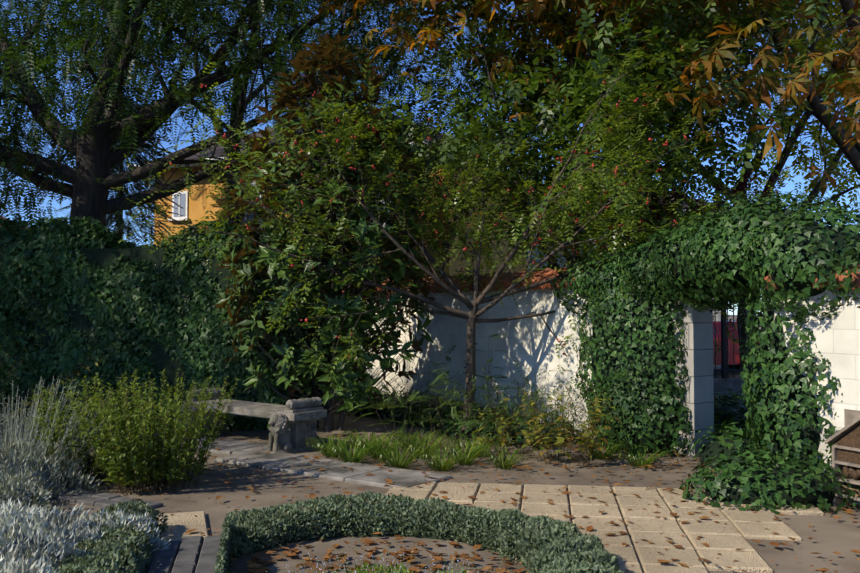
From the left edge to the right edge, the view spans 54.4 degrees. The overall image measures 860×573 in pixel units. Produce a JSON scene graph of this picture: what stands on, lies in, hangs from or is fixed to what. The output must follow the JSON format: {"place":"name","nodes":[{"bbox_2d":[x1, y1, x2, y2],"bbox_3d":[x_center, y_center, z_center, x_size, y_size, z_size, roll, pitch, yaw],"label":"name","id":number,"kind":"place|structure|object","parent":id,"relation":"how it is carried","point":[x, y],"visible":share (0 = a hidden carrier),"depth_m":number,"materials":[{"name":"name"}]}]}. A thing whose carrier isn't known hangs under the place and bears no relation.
{"place":"outdoors","nodes":[
{"label":"outdoors","id":0,"kind":"place"},
{"bbox_2d":[0,315,859,572],"bbox_3d":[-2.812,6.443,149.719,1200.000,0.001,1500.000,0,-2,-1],"label":"ground","id":1,"kind":"structure","parent":0,"point":[828,533],"depth_m":7.47,"materials":[{"name":"soil"}]},
{"bbox_2d":[0,376,117,525],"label":"lavender bush","id":2,"kind":"object","parent":1,"relation":"on","point":[30,474],"visible":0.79,"depth_m":7.30,"materials":[{"name":"grey plant"}]},
{"bbox_2d":[0,180,152,204],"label":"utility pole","id":3,"kind":"object","parent":1,"relation":"on","point":[38,191],"visible":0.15,"depth_m":27.40,"materials":[{"name":"brown wood"}]},
{"bbox_2d":[0,498,170,572],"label":"santolina plant","id":4,"kind":"object","parent":1,"relation":"on","point":[35,541],"visible":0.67,"depth_m":5.02,"materials":[{"name":"grey plant"}]},
{"bbox_2d":[55,87,185,245],"bbox_3d":[-8.988,-1.696,24.297,5.711,8.631,5.472,0,-2,-1],"label":"blue spruce tree","id":5,"kind":"object","parent":1,"relation":"on","point":[136,184],"visible":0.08,"depth_m":24.30,"materials":[{"name":"green plant"}]},
{"bbox_2d":[24,369,237,495],"bbox_3d":[-2.893,1.314,7.805,2.075,1.093,1.818,0,-2,-1],"label":"aster bush","id":6,"kind":"object","parent":1,"relation":"on","point":[121,449],"visible":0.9,"depth_m":7.64,"materials":[{"name":"green plant"}]},
{"bbox_2d":[0,213,318,430],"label":"hedge","id":7,"kind":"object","parent":1,"relation":"on","point":[77,291],"depth_m":11.94,"materials":[{"name":"green plant"}]},
{"bbox_2d":[2,0,448,224],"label":"tree","id":8,"kind":"object","parent":1,"relation":"on","point":[241,102],"visible":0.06,"depth_m":20.84,"materials":[{"name":"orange plant"}]},
{"bbox_2d":[178,388,326,453],"bbox_3d":[-2.290,1.632,10.324,2.200,0.616,0.753,-2,-2,40],"label":"stone bench","id":9,"kind":"object","parent":1,"relation":"on","point":[300,416],"visible":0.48,"depth_m":9.80,"materials":[{"name":"grey stone"}]},
{"bbox_2d":[0,0,531,279],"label":"ailanthus tree","id":10,"kind":"object","parent":1,"relation":"on","point":[92,138],"visible":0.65,"depth_m":15.61,"materials":[{"name":"green plant"}]},
{"bbox_2d":[39,0,525,165],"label":"tree","id":11,"kind":"object","parent":1,"relation":"on","point":[457,68],"visible":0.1,"depth_m":24.96,"materials":[{"name":"green plant"}]},
{"bbox_2d":[127,112,535,279],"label":"ochre house","id":12,"kind":"structure","parent":1,"relation":"on","point":[198,205],"depth_m":27.12,"materials":[{"name":"paint"}]},
{"bbox_2d":[215,31,448,430],"bbox_3d":[-1.329,-0.726,11.593,3.273,5.523,2.975,0,-2,-1],"label":"magnolia tree","id":13,"kind":"object","parent":1,"relation":"on","point":[348,387],"visible":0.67,"depth_m":11.02,"materials":[{"name":"green plant"}]},
{"bbox_2d":[0,332,667,466],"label":"border plants","id":14,"kind":"object","parent":1,"relation":"on","point":[540,427],"visible":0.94,"depth_m":9.94,"materials":[{"name":"green plant"}]},
{"bbox_2d":[51,490,623,572],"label":"low hedge","id":15,"kind":"object","parent":1,"relation":"on","point":[533,544],"visible":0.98,"depth_m":5.70,"materials":[{"name":"green plant"}]},
{"bbox_2d":[266,538,507,572],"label":"grass","id":16,"kind":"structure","parent":1,"relation":"on","point":[403,567],"depth_m":4.68,"materials":[{"name":"green plant"}]},
{"bbox_2d":[55,434,859,572],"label":"leaf litter","id":17,"kind":"object","parent":1,"relation":"on","point":[252,563],"visible":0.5,"depth_m":5.79,"materials":[{"name":"brown plant"}]},
{"bbox_2d":[111,49,818,437],"bbox_3d":[0.792,-0.590,10.817,8.729,5.203,4.596,0,-2,-1],"label":"tree","id":18,"kind":"object","parent":1,"relation":"on","point":[479,249],"visible":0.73,"depth_m":10.49,"materials":[{"name":"green plant"}]},
{"bbox_2d":[298,429,672,471],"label":"grass","id":19,"kind":"structure","parent":1,"relation":"on","point":[376,449],"depth_m":8.99,"materials":[{"name":"green plant"}]},
{"bbox_2d":[319,267,713,457],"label":"garden wall","id":20,"kind":"structure","parent":1,"relation":"on","point":[532,342],"depth_m":11.62,"materials":[{"name":"white paint"}]},
{"bbox_2d":[317,0,859,240],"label":"chestnut tree","id":21,"kind":"object","parent":1,"relation":"on","point":[724,51],"visible":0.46,"depth_m":11.68,"materials":[{"name":"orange plant"}]},
{"bbox_2d":[322,191,859,513],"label":"ivy arch","id":22,"kind":"structure","parent":1,"relation":"on","point":[746,250],"depth_m":8.20,"materials":[{"name":"green plant"}]},
{"bbox_2d":[352,0,859,273],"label":"tree","id":23,"kind":"object","parent":1,"relation":"on","point":[578,105],"visible":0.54,"depth_m":11.93,"materials":[{"name":"green plant"}]},
{"bbox_2d":[358,0,859,224],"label":"robinia tree","id":24,"kind":"object","parent":1,"relation":"on","point":[852,154],"visible":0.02,"depth_m":13.93,"materials":[{"name":"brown plant"}]},
{"bbox_2d":[359,0,859,377],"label":"green tree","id":25,"kind":"object","parent":1,"relation":"on","point":[794,117],"visible":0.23,"depth_m":17.98,"materials":[{"name":"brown plant"}]},
{"bbox_2d":[586,141,810,336],"bbox_3d":[3.979,-0.022,13.414,3.201,4.368,3.660,1,-2,-30],"label":"purple plum tree","id":26,"kind":"object","parent":1,"relation":"on","point":[744,184],"visible":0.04,"depth_m":13.26,"materials":[{"name":"green plant"}]},
{"bbox_2d":[713,321,761,368],"bbox_3d":[7.353,1.629,22.488,4.270,1.392,1.912,0,-2,-9],"label":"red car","id":27,"kind":"object","parent":1,"relation":"on","point":[730,351],"visible":0.1,"depth_m":21.71,"materials":[{"name":"paint"}]},
{"bbox_2d":[713,295,762,400],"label":"gate","id":28,"kind":"structure","parent":1,"relation":"on","point":[722,383],"depth_m":15.53,"materials":[{"name":"metal"}]},
{"bbox_2d":[764,264,859,505],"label":"garden wall","id":29,"kind":"structure","parent":1,"relation":"on","point":[837,341],"depth_m":7.17,"materials":[{"name":"white paint"}]},
{"bbox_2d":[824,409,859,506],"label":"insect hotel","id":30,"kind":"structure","parent":1,"relation":"on","point":[846,449],"depth_m":6.90,"materials":[{"name":"brown wood"}]},
{"bbox_2d":[0,0,859,314],"label":"sky","id":31,"kind":"structure","parent":0,"point":[790,186],"materials":[{"name":"blue"}]},
{"bbox_2d":[52,437,823,572],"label":"paving path","id":32,"kind":"structure","parent":0,"point":[726,541],"depth_m":6.59,"materials":[{"name":"light beige stone"},{"name":"beige stone"}]},
{"bbox_2d":[526,192,733,320],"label":"grey house","id":33,"kind":"structure","parent":0,"point":[718,316],"depth_m":33.03,"materials":[{"name":"paint"}]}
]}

